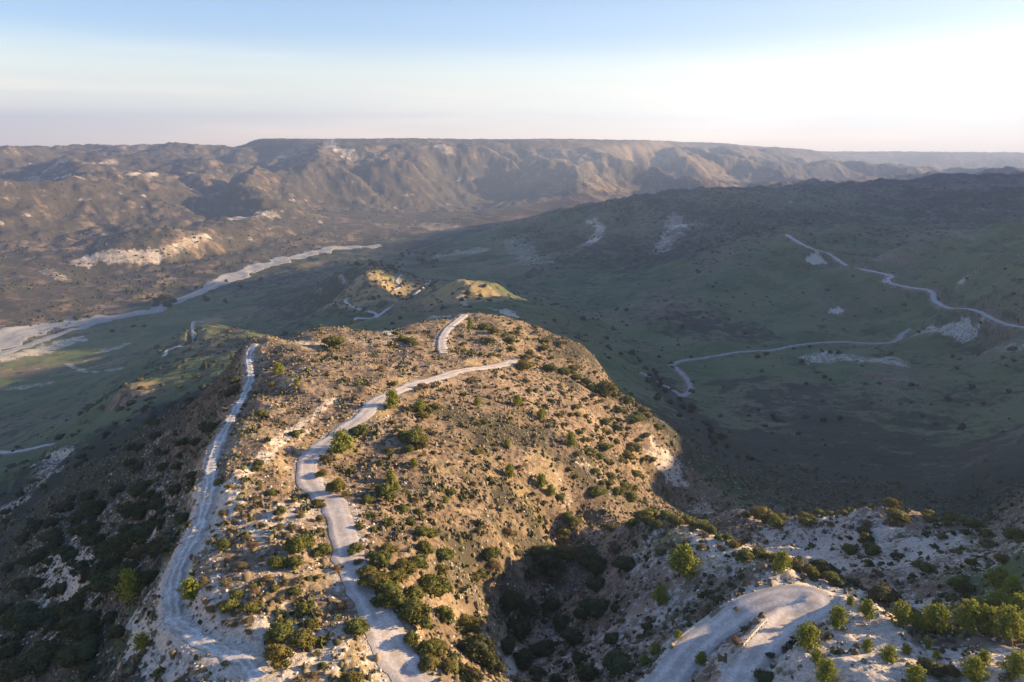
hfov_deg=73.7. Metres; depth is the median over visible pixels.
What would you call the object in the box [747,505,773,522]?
bush
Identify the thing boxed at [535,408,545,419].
pine tree
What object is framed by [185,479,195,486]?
bush
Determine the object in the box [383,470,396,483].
pine tree
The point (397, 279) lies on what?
dirt road
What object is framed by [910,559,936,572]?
bush
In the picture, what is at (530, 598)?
brush
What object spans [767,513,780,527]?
bush
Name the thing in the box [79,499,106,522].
bush
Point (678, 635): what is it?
pine tree
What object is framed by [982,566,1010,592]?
pine tree
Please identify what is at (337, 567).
dry shrub
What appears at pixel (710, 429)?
tree
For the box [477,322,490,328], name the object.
bush
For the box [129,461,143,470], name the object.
bush
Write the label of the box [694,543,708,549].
dry shrub
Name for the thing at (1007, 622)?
pine tree
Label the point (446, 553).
bush
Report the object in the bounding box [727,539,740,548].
bush
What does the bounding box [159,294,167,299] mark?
tree
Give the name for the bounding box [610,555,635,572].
bush
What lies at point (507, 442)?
pine tree
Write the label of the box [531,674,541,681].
bush
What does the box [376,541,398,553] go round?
bush
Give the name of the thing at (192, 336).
chalk track
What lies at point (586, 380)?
bush
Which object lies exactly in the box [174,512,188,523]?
bush
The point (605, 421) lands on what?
bush
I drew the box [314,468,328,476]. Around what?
bush
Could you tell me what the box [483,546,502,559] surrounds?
bush
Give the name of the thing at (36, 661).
bush
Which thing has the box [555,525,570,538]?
bush
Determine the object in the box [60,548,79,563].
bush
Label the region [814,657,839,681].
pine tree
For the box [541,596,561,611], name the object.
bush
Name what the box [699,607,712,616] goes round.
dry shrub
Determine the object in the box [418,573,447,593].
bush
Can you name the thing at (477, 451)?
bush
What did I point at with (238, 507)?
dry shrub
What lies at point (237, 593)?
bush
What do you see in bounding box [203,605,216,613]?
dry shrub
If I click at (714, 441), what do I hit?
tree
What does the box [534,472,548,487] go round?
pine tree
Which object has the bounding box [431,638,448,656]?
bush
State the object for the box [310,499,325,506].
bush
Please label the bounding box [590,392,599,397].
dry shrub
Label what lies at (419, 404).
pine tree
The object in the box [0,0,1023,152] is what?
sky
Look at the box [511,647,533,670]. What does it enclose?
bush
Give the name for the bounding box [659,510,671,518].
bush
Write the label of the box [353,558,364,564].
dry shrub
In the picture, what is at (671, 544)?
dry shrub
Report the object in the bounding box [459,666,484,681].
bush
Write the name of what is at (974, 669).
pine tree
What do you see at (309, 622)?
bush
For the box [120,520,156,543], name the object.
bush
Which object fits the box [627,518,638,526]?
bush
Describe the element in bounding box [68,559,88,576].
bush
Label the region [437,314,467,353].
dirt road
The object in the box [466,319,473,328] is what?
pine tree
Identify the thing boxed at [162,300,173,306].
tree
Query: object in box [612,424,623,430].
bush
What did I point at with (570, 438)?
pine tree
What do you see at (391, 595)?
bush
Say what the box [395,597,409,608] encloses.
bush
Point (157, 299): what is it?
tree
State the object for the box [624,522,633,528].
bush
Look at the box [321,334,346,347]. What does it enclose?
bush
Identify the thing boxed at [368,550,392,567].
bush
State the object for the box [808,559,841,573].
bush
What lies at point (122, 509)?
bush
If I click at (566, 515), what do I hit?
bush
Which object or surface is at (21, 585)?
bush
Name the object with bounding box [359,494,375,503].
bush
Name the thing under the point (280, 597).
dry shrub
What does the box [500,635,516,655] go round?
bush
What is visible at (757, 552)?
bush
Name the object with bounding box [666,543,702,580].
pine tree
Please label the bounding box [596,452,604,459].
bush
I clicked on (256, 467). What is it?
bush
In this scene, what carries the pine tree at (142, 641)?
on the ground
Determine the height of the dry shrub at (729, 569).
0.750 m
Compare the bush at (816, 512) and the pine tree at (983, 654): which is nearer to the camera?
the pine tree at (983, 654)
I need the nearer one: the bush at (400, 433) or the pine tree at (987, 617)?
the pine tree at (987, 617)
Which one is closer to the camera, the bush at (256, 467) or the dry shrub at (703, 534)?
the dry shrub at (703, 534)
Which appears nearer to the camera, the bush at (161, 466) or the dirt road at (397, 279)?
the bush at (161, 466)
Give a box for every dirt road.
[0,443,54,453]
[296,360,517,681]
[344,281,430,319]
[392,274,402,289]
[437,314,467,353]
[639,372,682,396]
[643,585,838,681]
[669,328,912,397]
[785,234,1023,327]
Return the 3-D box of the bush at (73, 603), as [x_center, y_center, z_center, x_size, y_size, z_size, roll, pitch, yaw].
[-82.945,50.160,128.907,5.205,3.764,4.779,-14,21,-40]
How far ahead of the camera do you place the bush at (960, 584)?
100.48 m
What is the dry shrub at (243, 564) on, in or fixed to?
on the ground
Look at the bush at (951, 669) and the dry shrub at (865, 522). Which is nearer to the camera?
the bush at (951, 669)
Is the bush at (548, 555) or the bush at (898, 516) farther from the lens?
the bush at (898, 516)
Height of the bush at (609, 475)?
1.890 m
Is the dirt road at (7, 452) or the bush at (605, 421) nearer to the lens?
the bush at (605, 421)
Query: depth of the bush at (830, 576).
95.09 m
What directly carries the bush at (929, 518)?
on the ground
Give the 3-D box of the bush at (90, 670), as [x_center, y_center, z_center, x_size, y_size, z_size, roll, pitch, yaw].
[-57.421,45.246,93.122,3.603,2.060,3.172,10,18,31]
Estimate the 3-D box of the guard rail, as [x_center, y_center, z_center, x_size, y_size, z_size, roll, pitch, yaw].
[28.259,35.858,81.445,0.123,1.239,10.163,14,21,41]
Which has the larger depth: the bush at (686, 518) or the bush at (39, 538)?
the bush at (39, 538)
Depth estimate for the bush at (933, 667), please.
68.05 m
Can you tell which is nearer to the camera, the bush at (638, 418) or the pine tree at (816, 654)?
the pine tree at (816, 654)
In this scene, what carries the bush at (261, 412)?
on the ground
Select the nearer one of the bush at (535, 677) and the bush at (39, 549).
the bush at (535, 677)
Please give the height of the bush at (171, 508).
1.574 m
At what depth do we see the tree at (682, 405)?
418.37 m
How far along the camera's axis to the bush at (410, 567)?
97.71 m
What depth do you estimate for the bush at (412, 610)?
86.55 m
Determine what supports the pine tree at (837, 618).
on the ground
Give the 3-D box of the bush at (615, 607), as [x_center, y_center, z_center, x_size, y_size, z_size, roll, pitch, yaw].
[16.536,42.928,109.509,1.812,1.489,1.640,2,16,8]
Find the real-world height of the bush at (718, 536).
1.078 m
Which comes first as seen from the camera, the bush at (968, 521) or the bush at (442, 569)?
the bush at (442, 569)
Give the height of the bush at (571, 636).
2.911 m
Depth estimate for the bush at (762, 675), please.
74.78 m
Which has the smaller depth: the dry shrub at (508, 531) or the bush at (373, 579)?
the bush at (373, 579)
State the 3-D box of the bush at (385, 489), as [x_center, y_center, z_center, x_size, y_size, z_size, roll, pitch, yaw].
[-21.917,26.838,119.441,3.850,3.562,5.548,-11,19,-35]
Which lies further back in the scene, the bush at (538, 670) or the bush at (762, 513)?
the bush at (762, 513)
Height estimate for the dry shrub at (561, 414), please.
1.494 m
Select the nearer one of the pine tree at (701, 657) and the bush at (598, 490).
the pine tree at (701, 657)
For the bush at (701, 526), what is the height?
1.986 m
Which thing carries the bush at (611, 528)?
on the ground
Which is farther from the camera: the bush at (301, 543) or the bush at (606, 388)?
the bush at (606, 388)
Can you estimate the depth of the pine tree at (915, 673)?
66.67 m
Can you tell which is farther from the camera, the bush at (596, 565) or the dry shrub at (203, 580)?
the bush at (596, 565)
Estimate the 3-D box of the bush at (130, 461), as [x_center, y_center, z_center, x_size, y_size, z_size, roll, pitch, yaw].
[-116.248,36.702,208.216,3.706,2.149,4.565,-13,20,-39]
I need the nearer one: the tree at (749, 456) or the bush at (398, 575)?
the bush at (398, 575)
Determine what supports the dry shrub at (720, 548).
on the ground
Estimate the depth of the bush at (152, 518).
129.90 m
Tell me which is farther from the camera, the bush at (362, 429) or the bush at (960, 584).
the bush at (362, 429)
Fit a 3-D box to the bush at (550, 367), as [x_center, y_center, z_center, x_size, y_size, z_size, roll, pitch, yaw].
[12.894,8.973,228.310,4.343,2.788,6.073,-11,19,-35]
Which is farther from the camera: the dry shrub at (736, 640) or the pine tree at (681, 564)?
the pine tree at (681, 564)
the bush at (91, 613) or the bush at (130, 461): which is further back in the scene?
the bush at (130, 461)
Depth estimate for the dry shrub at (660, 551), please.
114.15 m
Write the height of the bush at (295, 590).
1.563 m
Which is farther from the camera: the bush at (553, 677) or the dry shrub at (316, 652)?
the bush at (553, 677)
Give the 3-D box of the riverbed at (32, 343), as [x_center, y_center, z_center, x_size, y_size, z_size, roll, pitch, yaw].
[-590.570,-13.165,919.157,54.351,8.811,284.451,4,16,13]
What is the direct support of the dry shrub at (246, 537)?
on the ground
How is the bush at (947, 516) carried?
on the ground
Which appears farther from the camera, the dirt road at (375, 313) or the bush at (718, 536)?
the dirt road at (375, 313)
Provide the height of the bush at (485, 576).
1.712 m
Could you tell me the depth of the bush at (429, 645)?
83.24 m
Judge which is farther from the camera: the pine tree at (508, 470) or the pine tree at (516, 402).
the pine tree at (516, 402)
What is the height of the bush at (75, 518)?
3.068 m
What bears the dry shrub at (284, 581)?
on the ground
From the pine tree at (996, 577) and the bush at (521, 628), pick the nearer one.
the pine tree at (996, 577)
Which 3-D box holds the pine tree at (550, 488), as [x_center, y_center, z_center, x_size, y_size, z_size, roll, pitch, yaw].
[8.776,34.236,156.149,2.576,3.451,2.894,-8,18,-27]
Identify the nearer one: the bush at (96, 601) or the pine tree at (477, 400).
the bush at (96, 601)
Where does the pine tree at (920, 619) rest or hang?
on the ground
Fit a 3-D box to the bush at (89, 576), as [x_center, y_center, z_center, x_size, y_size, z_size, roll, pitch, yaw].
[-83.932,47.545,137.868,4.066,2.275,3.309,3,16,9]
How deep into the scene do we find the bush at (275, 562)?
94.23 m
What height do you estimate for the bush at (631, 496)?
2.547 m
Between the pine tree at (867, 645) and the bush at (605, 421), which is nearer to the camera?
the pine tree at (867, 645)
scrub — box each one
[0,312,1023,681]
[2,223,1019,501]
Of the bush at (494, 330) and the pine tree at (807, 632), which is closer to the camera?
the pine tree at (807, 632)
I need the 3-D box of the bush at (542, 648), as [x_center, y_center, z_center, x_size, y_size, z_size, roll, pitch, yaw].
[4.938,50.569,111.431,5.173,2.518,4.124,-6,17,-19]
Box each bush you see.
[0,562,16,572]
[0,601,38,631]
[0,603,12,615]
[0,641,23,661]
[6,640,67,680]
[8,576,40,595]
[13,535,28,545]
[14,640,50,666]
[15,556,24,564]
[21,550,46,567]
[23,547,49,559]
[24,519,43,533]
[28,578,45,588]
[30,606,54,628]
[36,530,45,542]
[40,516,62,528]
[40,617,60,635]
[41,540,63,552]
[42,530,63,542]
[46,581,67,595]
[46,601,67,616]
[49,500,75,514]
[50,630,102,669]
[55,545,74,557]
[55,615,68,632]
[57,596,86,616]
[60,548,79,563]
[64,512,86,524]
[64,523,84,536]
[65,495,76,500]
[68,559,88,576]
[68,615,101,643]
[73,585,91,597]
[76,610,103,625]
[77,566,91,583]
[77,660,101,680]
[78,533,105,545]
[79,489,96,500]
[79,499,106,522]
[80,521,104,537]
[85,560,140,594]
[85,574,94,579]
[90,543,111,560]
[90,595,103,606]
[98,610,117,625]
[106,624,125,639]
[107,484,125,497]
[115,503,134,518]
[117,523,132,533]
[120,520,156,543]
[123,458,135,465]
[124,443,135,450]
[128,485,148,496]
[128,499,149,520]
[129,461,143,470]
[133,443,144,450]
[137,569,159,589]
[138,490,155,499]
[144,498,164,510]
[145,537,162,551]
[147,431,161,439]
[148,514,157,520]
[149,492,161,500]
[150,536,177,554]
[154,462,169,470]
[154,518,164,529]
[156,507,166,515]
[165,483,180,494]
[166,505,175,512]
[170,462,183,469]
[174,437,187,446]
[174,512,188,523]
[182,471,196,479]
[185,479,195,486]
[187,437,199,445]
[198,422,217,432]
[215,538,230,552]
[215,597,241,613]
[222,384,240,396]
[228,376,240,383]
[228,589,245,598]
[238,600,259,615]
[251,465,261,471]
[252,459,264,465]
[253,409,269,416]
[262,643,294,670]
[263,618,294,644]
[264,489,275,495]
[266,555,287,568]
[272,609,281,614]
[273,505,286,514]
[282,533,315,553]
[285,627,316,649]
[286,555,303,570]
[287,585,302,595]
[290,429,304,437]
[295,602,314,618]
[303,618,319,628]
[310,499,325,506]
[311,543,332,557]
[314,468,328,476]
[317,662,326,669]
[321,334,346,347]
[324,477,346,493]
[337,671,364,681]
[343,616,370,636]
[347,541,363,555]
[352,424,369,435]
[355,563,377,574]
[355,571,390,590]
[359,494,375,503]
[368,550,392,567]
[369,595,382,607]
[373,483,397,500]
[374,579,395,594]
[375,582,405,608]
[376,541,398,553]
[387,568,407,583]
[392,557,417,580]
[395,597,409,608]
[397,430,408,440]
[397,505,410,513]
[397,597,433,629]
[398,335,407,340]
[399,428,427,445]
[401,444,414,452]
[402,337,415,343]
[403,630,419,648]
[404,584,426,598]
[405,518,415,525]
[408,554,428,569]
[413,525,430,536]
[414,439,428,449]
[416,411,429,418]
[416,540,429,550]
[416,652,441,672]
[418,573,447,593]
[419,639,438,654]
[420,542,434,554]
[428,528,438,538]
[429,583,453,597]
[431,403,442,409]
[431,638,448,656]
[435,604,455,623]
[436,547,455,561]
[437,563,449,574]
[440,657,457,672]
[444,488,455,495]
[455,633,498,662]
[458,613,483,633]
[459,662,464,668]
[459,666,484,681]
[471,448,482,454]
[473,572,482,580]
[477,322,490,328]
[477,569,487,579]
[480,657,507,677]
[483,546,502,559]
[484,337,496,343]
[488,326,500,332]
[499,589,526,610]
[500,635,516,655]
[504,336,515,343]
[506,617,532,642]
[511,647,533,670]
[516,359,534,370]
[519,354,532,360]
[519,602,540,615]
[524,566,541,578]
[528,543,562,567]
[528,638,554,657]
[528,666,545,677]
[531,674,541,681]
[537,345,546,350]
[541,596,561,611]
[543,364,556,371]
[547,672,565,681]
[552,612,570,632]
[555,494,564,499]
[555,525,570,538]
[556,367,569,373]
[558,545,575,559]
[558,627,583,645]
[562,512,573,518]
[562,662,572,671]
[566,516,581,526]
[570,374,582,379]
[571,651,587,665]
[572,544,598,565]
[573,608,589,619]
[576,596,610,618]
[576,662,598,681]
[580,377,591,384]
[581,556,607,574]
[583,576,605,591]
[585,384,596,391]
[587,447,597,452]
[588,485,607,495]
[591,467,600,472]
[596,380,617,395]
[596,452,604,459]
[598,443,611,451]
[599,648,633,676]
[600,418,610,424]
[602,631,619,644]
[604,524,617,531]
[606,472,616,478]
[610,390,622,397]
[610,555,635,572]
[610,604,619,612]
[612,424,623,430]
[612,487,624,495]
[618,395,635,403]
[620,481,634,490]
[623,451,635,460]
[623,491,636,501]
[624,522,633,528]
[626,441,642,452]
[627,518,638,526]
[628,414,643,423]
[630,508,659,522]
[631,469,641,476]
[638,406,651,412]
[640,622,652,630]
[648,519,663,527]
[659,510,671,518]
[665,514,683,525]
[681,514,696,524]
[687,520,698,526]
[693,522,711,531]
[705,525,716,534]
[713,533,725,541]
[722,533,732,540]
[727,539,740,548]
[734,548,753,562]
[740,511,750,517]
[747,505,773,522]
[749,547,765,557]
[751,667,773,681]
[761,552,770,558]
[768,518,784,527]
[768,553,777,562]
[777,513,788,520]
[788,557,796,567]
[793,555,805,568]
[797,511,809,517]
[797,517,812,526]
[803,566,820,580]
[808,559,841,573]
[811,508,824,515]
[822,570,841,586]
[831,580,848,588]
[840,543,858,554]
[845,578,861,587]
[856,525,871,535]
[857,532,874,543]
[862,541,882,554]
[863,581,903,604]
[883,497,902,509]
[885,507,911,525]
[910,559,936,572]
[915,656,946,678]
[920,509,936,516]
[921,512,937,523]
[938,513,956,520]
[941,663,962,677]
[947,575,976,593]
[957,516,983,528]
[964,557,978,565]
[993,553,1009,564]
[1005,527,1023,538]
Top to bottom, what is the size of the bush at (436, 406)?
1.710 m
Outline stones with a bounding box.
[0,329,1023,681]
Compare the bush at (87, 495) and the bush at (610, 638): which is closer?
the bush at (610, 638)
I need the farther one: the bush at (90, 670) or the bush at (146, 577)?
the bush at (146, 577)
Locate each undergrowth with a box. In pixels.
[0,363,991,657]
[214,322,1023,616]
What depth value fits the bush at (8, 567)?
184.38 m
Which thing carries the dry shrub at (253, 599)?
on the ground
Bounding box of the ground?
[0,138,1023,681]
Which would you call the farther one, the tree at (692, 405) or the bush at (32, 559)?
the tree at (692, 405)
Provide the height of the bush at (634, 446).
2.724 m
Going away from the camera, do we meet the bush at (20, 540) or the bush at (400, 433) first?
the bush at (400, 433)
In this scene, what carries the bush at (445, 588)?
on the ground
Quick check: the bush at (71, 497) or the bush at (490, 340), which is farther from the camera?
the bush at (490, 340)
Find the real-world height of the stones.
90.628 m
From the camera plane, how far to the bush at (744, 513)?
174.62 m
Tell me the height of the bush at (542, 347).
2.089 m
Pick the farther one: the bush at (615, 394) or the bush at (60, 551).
the bush at (615, 394)
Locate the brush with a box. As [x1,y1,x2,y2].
[0,312,1023,681]
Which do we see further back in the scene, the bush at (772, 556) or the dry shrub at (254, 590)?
the bush at (772, 556)
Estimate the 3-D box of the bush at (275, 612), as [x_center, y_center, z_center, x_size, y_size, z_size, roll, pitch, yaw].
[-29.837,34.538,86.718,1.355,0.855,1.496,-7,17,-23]
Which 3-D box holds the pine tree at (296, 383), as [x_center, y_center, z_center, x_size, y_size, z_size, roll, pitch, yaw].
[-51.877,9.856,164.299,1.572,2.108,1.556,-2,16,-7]
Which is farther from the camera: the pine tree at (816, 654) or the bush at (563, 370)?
the bush at (563, 370)
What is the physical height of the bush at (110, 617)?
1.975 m
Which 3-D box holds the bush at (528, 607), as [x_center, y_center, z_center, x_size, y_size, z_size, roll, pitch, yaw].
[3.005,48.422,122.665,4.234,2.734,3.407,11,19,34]
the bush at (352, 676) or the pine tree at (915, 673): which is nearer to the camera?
the pine tree at (915, 673)
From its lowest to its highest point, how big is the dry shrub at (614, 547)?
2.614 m
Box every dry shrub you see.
[198,575,210,586]
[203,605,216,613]
[217,509,227,516]
[218,577,232,586]
[232,561,249,570]
[233,505,243,511]
[240,534,252,542]
[240,617,256,626]
[242,628,253,634]
[247,541,258,548]
[249,587,258,594]
[249,597,261,603]
[251,495,259,501]
[256,521,267,528]
[260,574,273,585]
[272,523,282,530]
[276,593,284,602]
[278,531,288,537]
[279,577,289,585]
[286,523,297,530]
[290,675,304,681]
[294,575,303,584]
[295,512,303,517]
[298,527,304,532]
[306,670,318,680]
[310,649,320,656]
[315,514,327,521]
[318,453,333,460]
[333,564,344,572]
[335,599,348,610]
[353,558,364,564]
[375,365,386,372]
[417,382,429,388]
[486,559,501,573]
[503,527,515,537]
[514,549,525,555]
[516,464,523,470]
[555,412,566,417]
[574,450,583,455]
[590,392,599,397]
[606,540,620,554]
[616,618,625,623]
[636,633,643,640]
[654,547,666,555]
[665,541,674,547]
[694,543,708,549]
[696,531,709,537]
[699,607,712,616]
[715,543,727,550]
[726,566,732,571]
[731,635,744,646]
[791,557,810,571]
[860,519,871,527]
[977,536,994,547]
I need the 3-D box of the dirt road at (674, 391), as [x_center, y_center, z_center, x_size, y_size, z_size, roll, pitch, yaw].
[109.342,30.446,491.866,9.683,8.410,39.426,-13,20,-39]
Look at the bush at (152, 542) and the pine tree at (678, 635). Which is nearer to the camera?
the pine tree at (678, 635)
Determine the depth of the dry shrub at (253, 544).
98.37 m
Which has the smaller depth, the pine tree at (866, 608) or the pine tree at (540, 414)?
the pine tree at (866, 608)
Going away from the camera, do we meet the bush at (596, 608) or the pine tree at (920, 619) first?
the pine tree at (920, 619)
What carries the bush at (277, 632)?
on the ground
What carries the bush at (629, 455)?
on the ground
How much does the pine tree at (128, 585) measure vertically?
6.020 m
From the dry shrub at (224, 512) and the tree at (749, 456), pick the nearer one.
the dry shrub at (224, 512)
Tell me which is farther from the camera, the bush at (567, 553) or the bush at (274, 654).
the bush at (567, 553)
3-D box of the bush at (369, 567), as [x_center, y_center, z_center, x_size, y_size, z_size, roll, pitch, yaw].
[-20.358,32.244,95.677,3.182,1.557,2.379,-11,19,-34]
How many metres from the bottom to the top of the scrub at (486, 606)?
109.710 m
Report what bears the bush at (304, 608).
on the ground
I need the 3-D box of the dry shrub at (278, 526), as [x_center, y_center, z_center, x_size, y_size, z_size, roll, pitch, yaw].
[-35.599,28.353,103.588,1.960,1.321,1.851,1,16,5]
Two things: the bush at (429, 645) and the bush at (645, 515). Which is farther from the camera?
the bush at (645, 515)
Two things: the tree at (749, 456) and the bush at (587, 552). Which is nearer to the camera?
the bush at (587, 552)
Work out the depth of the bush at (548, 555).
133.44 m
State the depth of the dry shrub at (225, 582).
90.39 m
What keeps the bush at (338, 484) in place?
on the ground
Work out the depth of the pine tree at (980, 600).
83.33 m
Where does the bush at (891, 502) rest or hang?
on the ground
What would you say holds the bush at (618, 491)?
on the ground
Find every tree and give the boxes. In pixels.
[112,567,139,602]
[132,630,150,651]
[151,296,161,302]
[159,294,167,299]
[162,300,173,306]
[168,297,176,302]
[174,576,200,600]
[273,362,285,373]
[294,378,298,385]
[328,428,355,452]
[383,389,398,407]
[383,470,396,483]
[393,482,401,489]
[408,458,417,467]
[413,398,425,411]
[441,496,449,502]
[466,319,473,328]
[473,396,480,405]
[503,438,510,445]
[503,462,516,478]
[512,394,522,406]
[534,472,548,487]
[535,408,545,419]
[544,483,555,495]
[564,431,577,446]
[638,653,650,664]
[648,641,661,654]
[650,584,670,605]
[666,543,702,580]
[674,630,682,638]
[678,403,685,408]
[688,403,695,408]
[694,650,706,664]
[704,421,712,426]
[707,427,714,432]
[711,438,717,443]
[717,432,727,439]
[746,453,755,459]
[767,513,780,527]
[773,549,792,573]
[789,620,822,652]
[809,647,823,665]
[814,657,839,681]
[824,603,849,631]
[846,595,854,606]
[856,598,879,618]
[860,637,874,651]
[877,643,900,663]
[889,598,916,629]
[899,643,912,654]
[902,661,927,681]
[907,611,925,632]
[920,602,960,633]
[921,636,934,648]
[931,650,941,659]
[943,395,952,400]
[951,598,984,635]
[958,655,992,681]
[969,384,975,388]
[970,594,984,612]
[974,603,998,636]
[974,648,993,666]
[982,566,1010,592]
[983,588,1010,612]
[989,603,1023,641]
[997,648,1023,679]
[999,573,1023,598]
[999,591,1023,612]
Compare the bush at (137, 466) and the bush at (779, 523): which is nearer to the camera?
the bush at (779, 523)
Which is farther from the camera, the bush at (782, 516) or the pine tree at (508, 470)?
the bush at (782, 516)
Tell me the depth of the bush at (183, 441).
158.40 m
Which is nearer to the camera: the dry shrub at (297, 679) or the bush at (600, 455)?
the dry shrub at (297, 679)
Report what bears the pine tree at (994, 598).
on the ground
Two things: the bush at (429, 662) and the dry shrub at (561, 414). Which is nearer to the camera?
the bush at (429, 662)
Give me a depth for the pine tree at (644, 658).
87.29 m
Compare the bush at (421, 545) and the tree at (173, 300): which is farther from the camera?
the tree at (173, 300)
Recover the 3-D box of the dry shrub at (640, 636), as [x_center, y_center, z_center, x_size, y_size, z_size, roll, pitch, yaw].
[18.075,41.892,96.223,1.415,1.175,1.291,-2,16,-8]
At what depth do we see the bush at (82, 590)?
135.04 m
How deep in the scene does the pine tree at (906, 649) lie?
73.17 m
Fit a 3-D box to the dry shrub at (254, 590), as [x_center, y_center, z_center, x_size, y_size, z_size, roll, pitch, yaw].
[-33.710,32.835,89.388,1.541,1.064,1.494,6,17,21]
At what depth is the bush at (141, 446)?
226.51 m
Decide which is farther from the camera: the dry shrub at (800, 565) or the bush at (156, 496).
the bush at (156, 496)
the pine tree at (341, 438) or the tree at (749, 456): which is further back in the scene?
the tree at (749, 456)
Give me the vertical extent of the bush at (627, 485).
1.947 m
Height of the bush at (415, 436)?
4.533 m
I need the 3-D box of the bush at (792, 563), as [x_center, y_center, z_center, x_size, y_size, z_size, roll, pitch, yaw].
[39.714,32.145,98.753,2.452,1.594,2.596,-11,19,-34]
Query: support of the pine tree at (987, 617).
on the ground
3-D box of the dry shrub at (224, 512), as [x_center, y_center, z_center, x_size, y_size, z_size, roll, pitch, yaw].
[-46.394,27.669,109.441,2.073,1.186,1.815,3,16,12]
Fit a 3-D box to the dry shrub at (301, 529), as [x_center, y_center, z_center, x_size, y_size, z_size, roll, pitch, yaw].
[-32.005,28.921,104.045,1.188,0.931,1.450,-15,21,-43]
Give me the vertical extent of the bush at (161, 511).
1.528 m
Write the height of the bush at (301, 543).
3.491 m
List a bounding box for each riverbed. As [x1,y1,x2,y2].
[0,244,382,350]
[0,307,158,357]
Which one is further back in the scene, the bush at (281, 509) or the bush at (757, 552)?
the bush at (281, 509)
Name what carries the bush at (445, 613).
on the ground
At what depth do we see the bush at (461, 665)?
84.58 m
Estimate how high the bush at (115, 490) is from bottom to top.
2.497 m
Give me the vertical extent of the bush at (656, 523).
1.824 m
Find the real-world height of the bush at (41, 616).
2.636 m
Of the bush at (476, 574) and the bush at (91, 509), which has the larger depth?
the bush at (91, 509)
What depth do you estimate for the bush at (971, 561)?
111.82 m
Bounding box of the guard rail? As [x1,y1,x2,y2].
[728,618,767,664]
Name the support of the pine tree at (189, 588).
on the ground
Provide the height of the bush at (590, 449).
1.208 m
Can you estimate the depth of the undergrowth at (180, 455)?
151.83 m
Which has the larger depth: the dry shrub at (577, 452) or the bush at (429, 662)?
the dry shrub at (577, 452)
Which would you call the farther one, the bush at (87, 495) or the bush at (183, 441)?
the bush at (87, 495)
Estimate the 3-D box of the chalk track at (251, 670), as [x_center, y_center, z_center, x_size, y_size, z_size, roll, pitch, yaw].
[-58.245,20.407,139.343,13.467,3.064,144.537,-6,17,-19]
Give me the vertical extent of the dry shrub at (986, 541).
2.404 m
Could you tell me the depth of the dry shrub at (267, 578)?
91.44 m
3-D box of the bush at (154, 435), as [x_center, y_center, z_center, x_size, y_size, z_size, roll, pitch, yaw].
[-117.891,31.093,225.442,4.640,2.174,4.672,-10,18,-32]
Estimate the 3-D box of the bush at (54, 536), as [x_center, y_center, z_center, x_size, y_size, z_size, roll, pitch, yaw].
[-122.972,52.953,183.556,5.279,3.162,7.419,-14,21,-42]
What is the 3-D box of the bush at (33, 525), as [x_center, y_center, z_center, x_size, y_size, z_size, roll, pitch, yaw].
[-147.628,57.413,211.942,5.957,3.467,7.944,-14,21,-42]
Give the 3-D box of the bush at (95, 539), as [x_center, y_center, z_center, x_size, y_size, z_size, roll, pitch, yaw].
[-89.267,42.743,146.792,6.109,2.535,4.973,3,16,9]
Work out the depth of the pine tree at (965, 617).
77.11 m
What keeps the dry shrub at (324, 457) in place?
on the ground
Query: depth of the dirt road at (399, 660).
99.29 m
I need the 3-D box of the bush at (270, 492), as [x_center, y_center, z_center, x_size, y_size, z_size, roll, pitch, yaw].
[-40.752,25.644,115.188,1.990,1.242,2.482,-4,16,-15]
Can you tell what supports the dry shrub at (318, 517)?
on the ground
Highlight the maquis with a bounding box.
[0,138,1023,496]
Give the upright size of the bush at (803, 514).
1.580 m
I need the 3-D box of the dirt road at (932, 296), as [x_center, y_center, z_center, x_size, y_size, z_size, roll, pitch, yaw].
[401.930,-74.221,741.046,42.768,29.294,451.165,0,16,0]
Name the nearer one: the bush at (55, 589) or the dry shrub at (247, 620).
the dry shrub at (247, 620)
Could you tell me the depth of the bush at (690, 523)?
120.59 m
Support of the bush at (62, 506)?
on the ground
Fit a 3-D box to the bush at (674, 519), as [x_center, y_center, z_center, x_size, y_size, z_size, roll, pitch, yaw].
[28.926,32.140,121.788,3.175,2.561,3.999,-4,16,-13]
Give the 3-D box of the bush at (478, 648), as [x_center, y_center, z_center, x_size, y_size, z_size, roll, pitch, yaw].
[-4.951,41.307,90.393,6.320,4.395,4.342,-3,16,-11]
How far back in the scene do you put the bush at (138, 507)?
138.01 m
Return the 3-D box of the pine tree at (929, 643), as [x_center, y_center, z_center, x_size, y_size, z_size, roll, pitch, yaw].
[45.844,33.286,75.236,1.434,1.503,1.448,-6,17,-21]
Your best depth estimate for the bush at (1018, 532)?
127.08 m
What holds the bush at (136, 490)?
on the ground
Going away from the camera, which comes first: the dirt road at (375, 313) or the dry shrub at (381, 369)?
the dry shrub at (381, 369)
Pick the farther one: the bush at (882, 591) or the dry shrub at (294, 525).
the dry shrub at (294, 525)
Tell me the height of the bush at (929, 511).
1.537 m
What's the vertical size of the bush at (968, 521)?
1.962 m
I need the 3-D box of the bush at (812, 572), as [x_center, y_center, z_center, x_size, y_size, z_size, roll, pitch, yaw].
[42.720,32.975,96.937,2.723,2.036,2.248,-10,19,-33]
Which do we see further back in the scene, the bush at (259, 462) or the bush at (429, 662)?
the bush at (259, 462)
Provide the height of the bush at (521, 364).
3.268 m
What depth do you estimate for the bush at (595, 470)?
171.43 m
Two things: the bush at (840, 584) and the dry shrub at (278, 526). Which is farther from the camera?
the dry shrub at (278, 526)
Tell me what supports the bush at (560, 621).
on the ground
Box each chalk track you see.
[162,321,203,356]
[163,343,267,681]
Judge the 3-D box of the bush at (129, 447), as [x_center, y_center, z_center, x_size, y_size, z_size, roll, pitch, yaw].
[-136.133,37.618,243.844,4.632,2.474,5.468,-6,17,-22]
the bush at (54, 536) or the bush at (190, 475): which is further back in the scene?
the bush at (54, 536)

